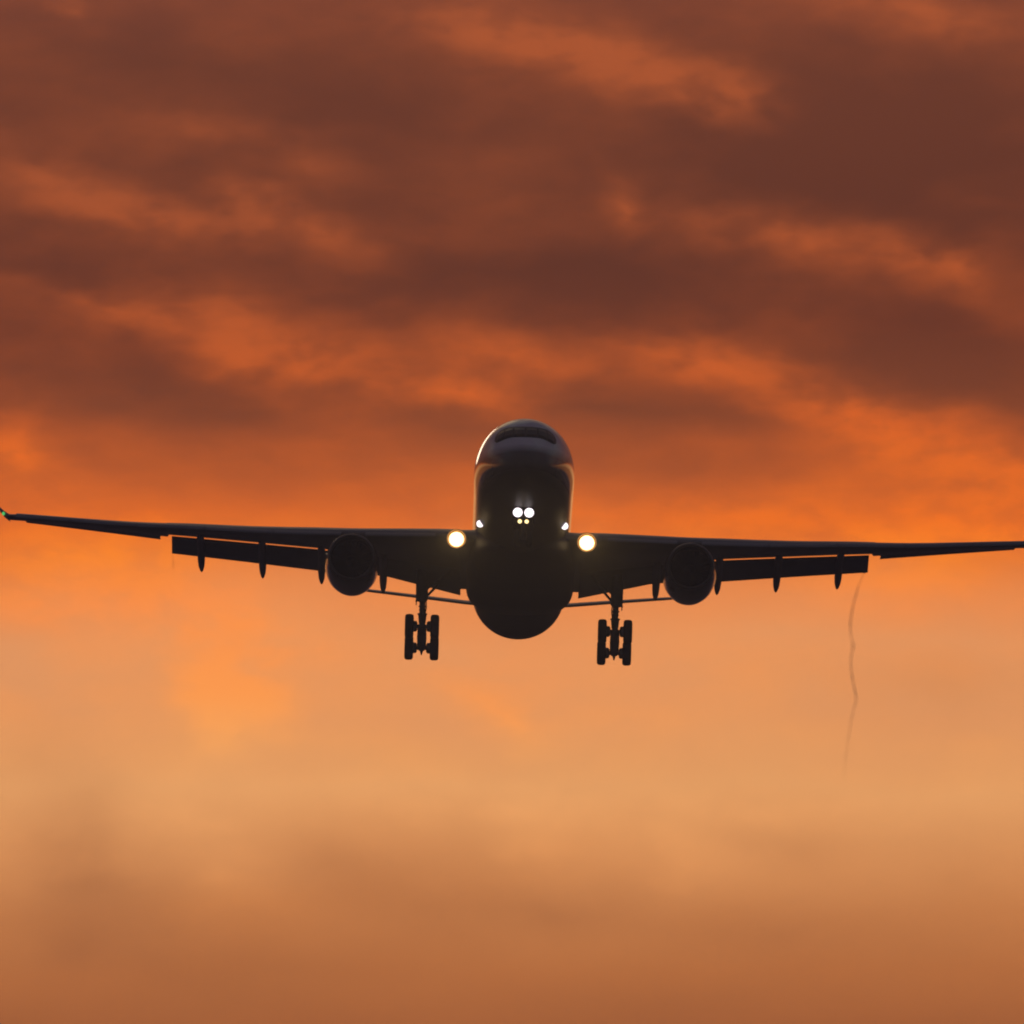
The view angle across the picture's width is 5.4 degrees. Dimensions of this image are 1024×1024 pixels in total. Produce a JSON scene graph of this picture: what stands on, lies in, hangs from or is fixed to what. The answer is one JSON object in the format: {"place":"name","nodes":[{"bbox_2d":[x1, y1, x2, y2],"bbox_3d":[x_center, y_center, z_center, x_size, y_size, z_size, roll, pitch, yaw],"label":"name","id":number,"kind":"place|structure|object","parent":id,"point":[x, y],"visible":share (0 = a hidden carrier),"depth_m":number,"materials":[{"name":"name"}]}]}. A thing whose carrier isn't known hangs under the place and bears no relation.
{"place":"outdoors","nodes":[
{"label":"outdoors","id":0,"kind":"place"},
{"bbox_2d":[0,419,1023,665],"bbox_3d":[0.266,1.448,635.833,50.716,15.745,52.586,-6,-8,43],"label":"airliner","id":1,"kind":"object","parent":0,"point":[520,559],"visible":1,"depth_m":625.13,"materials":[{"name":"black metal"}]},
{"bbox_2d":[0,0,1023,1023],"label":"sky","id":2,"kind":"structure","parent":0,"point":[757,266],"materials":[{"name":"orange"}]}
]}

